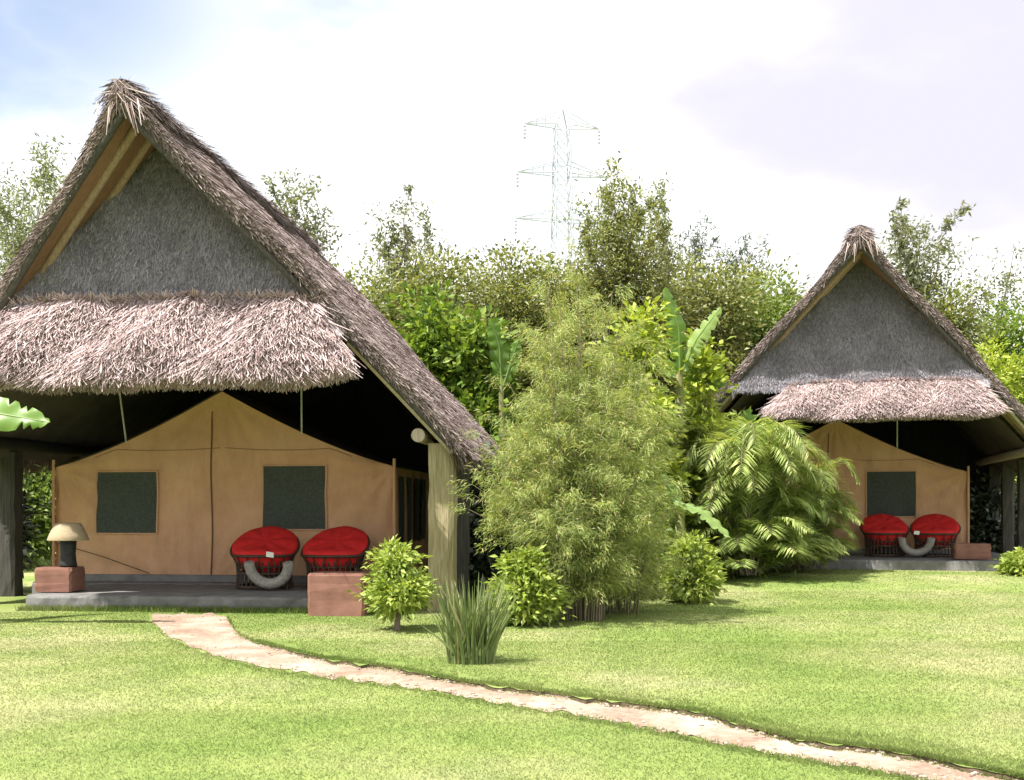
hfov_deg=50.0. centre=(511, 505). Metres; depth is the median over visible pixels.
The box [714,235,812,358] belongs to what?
leafy tree
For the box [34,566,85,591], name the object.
terracotta block
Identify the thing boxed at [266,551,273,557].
paper slip
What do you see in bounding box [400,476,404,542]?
side window
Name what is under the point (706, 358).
leafy bush
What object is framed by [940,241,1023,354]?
open tree
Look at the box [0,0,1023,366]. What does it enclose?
sky
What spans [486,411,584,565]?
leafy bush
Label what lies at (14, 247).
open tree
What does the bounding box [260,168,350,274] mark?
open tree
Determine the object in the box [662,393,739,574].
leafy bush
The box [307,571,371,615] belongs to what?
terracotta block
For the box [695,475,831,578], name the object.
leafy bush
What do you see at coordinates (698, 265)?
leafy tree
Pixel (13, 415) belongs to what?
banana plant
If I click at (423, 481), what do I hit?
side window
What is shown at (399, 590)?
shrub
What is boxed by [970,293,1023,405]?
leafy tree
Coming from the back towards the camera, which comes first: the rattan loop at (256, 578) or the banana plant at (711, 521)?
the banana plant at (711, 521)
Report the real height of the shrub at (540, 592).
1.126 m
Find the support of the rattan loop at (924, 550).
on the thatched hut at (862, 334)
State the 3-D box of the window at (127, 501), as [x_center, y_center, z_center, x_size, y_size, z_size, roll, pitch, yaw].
[-5.580,-0.040,15.906,0.948,0.928,0.107,0,0,5]
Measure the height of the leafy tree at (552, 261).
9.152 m
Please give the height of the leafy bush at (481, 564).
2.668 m
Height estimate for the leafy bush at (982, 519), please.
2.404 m
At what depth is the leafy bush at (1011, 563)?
18.45 m
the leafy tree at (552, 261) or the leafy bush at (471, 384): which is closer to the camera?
the leafy bush at (471, 384)
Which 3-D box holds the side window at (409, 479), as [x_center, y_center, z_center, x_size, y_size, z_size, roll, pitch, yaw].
[-1.546,0.065,16.644,0.008,0.970,0.340,0,0,5]
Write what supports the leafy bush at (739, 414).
on the lawn at (12, 604)
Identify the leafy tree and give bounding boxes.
[22,466,55,570]
[329,257,428,338]
[345,247,455,326]
[367,242,524,389]
[397,246,533,325]
[451,237,592,423]
[466,248,600,362]
[516,251,647,476]
[569,255,729,436]
[637,243,732,344]
[659,251,786,405]
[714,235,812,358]
[725,259,817,365]
[918,274,1019,399]
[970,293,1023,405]
[974,331,1023,503]
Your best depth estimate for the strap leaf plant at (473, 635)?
8.96 m
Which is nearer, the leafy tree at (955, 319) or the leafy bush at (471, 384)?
the leafy bush at (471, 384)
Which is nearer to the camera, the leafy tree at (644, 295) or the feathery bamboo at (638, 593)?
the feathery bamboo at (638, 593)
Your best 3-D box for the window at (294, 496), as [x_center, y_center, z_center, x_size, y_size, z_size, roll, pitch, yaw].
[-3.113,-0.110,15.699,0.987,0.948,0.088,0,0,10]
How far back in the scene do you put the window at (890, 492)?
22.20 m
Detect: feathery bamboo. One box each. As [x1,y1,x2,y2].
[442,233,691,621]
[540,451,711,614]
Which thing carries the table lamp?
on the terracotta block at (57, 579)
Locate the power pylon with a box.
[514,108,606,315]
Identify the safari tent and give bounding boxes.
[51,388,428,581]
[759,410,969,553]
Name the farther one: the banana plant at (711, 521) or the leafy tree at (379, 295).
the leafy tree at (379, 295)
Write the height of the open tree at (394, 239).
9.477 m
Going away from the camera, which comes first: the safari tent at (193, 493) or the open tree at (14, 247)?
the safari tent at (193, 493)
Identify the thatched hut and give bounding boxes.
[0,74,510,610]
[699,221,1023,570]
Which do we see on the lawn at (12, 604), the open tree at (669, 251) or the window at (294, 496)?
the open tree at (669, 251)
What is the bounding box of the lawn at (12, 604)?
[0,528,1023,779]
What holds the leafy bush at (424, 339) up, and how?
on the lawn at (12, 604)
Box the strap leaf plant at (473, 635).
[421,574,518,664]
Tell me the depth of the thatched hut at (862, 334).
19.68 m
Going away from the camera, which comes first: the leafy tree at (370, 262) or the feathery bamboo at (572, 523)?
the feathery bamboo at (572, 523)
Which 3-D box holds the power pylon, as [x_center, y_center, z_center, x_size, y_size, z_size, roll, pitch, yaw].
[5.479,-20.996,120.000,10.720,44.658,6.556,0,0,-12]
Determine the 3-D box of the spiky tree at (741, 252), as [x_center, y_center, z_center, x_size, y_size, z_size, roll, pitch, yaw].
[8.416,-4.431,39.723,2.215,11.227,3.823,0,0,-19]
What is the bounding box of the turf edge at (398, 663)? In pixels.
[235,626,1021,773]
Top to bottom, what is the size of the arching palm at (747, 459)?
2.616 m
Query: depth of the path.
7.36 m
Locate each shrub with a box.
[347,534,439,630]
[479,537,575,627]
[650,529,727,604]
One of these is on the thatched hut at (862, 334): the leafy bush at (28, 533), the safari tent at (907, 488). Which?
the safari tent at (907, 488)
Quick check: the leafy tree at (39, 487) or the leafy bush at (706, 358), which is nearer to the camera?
the leafy bush at (706, 358)
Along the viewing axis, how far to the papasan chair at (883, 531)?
21.21 m
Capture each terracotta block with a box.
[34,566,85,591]
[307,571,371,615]
[951,543,990,559]
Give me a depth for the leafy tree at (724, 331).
27.57 m
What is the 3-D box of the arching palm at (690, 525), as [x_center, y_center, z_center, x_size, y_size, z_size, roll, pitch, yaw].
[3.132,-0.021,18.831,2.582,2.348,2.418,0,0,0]
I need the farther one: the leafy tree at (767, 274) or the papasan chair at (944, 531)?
the leafy tree at (767, 274)
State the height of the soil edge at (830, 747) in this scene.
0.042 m
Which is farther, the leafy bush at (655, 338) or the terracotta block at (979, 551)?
the terracotta block at (979, 551)
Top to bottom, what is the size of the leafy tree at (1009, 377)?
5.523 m
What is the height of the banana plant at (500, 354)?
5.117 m
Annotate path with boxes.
[152,612,1002,779]
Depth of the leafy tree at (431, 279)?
26.21 m
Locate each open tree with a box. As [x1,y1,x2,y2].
[0,132,79,559]
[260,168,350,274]
[356,184,461,329]
[540,149,701,370]
[648,172,690,298]
[876,195,993,329]
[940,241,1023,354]
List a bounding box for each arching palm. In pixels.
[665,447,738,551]
[667,415,849,575]
[771,457,863,569]
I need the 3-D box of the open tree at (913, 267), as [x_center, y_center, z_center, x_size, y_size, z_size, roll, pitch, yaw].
[10.733,-3.648,29.833,4.251,9.662,4.250,0,0,22]
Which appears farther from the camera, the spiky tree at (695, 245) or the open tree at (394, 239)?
the spiky tree at (695, 245)
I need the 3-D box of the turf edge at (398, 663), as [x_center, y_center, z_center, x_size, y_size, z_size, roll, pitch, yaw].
[-0.002,1.285,7.993,1.000,0.042,10.133,0,0,-40]
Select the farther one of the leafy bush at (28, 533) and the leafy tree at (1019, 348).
the leafy tree at (1019, 348)
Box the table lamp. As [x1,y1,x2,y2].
[47,522,88,566]
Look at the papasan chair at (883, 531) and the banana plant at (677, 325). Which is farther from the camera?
the papasan chair at (883, 531)
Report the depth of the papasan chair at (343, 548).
14.50 m
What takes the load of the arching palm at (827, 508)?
on the lawn at (12, 604)
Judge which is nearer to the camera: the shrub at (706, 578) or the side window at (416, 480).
the shrub at (706, 578)
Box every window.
[95,470,158,534]
[261,464,326,530]
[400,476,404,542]
[408,477,411,541]
[415,478,418,539]
[422,479,425,538]
[866,470,916,516]
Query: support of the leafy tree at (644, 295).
on the lawn at (12, 604)
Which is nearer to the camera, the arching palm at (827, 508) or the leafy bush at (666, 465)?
the leafy bush at (666, 465)
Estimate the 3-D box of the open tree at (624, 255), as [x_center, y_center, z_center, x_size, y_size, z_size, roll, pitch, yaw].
[2.566,-3.629,26.610,3.801,9.723,3.861,0,0,0]
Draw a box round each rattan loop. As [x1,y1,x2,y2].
[244,561,293,589]
[898,537,934,556]
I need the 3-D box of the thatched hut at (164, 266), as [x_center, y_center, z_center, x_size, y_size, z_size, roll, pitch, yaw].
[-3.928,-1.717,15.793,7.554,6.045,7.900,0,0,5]
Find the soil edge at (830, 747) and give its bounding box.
[252,641,1022,779]
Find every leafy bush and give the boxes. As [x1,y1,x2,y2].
[22,464,55,578]
[383,278,477,409]
[424,296,533,480]
[469,428,534,595]
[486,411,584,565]
[583,295,701,543]
[589,461,686,596]
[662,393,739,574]
[667,328,738,562]
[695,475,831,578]
[722,406,789,494]
[970,469,1016,553]
[990,546,1023,576]
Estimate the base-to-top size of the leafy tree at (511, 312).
8.027 m
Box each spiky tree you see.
[674,209,734,305]
[716,231,777,329]
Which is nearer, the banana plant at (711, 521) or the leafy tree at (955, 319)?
the banana plant at (711, 521)
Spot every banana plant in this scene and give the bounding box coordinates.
[0,397,49,430]
[487,318,521,448]
[656,287,724,511]
[656,474,730,538]
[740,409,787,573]
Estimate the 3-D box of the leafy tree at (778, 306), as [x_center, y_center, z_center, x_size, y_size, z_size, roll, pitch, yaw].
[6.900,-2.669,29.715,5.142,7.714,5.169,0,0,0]
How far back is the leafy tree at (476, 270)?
32.73 m
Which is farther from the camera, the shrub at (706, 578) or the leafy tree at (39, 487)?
the leafy tree at (39, 487)
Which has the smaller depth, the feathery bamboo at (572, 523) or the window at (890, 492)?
the feathery bamboo at (572, 523)
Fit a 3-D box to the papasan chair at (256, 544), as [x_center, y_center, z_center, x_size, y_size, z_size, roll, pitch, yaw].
[-3.321,0.692,14.775,0.929,0.819,0.909,0,0,-2]
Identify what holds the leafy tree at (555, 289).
on the lawn at (12, 604)
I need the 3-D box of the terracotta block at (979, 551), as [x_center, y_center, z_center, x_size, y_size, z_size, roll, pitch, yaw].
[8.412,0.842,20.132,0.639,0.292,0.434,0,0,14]
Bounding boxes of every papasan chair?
[230,526,299,588]
[300,526,369,588]
[859,514,909,555]
[909,514,960,556]

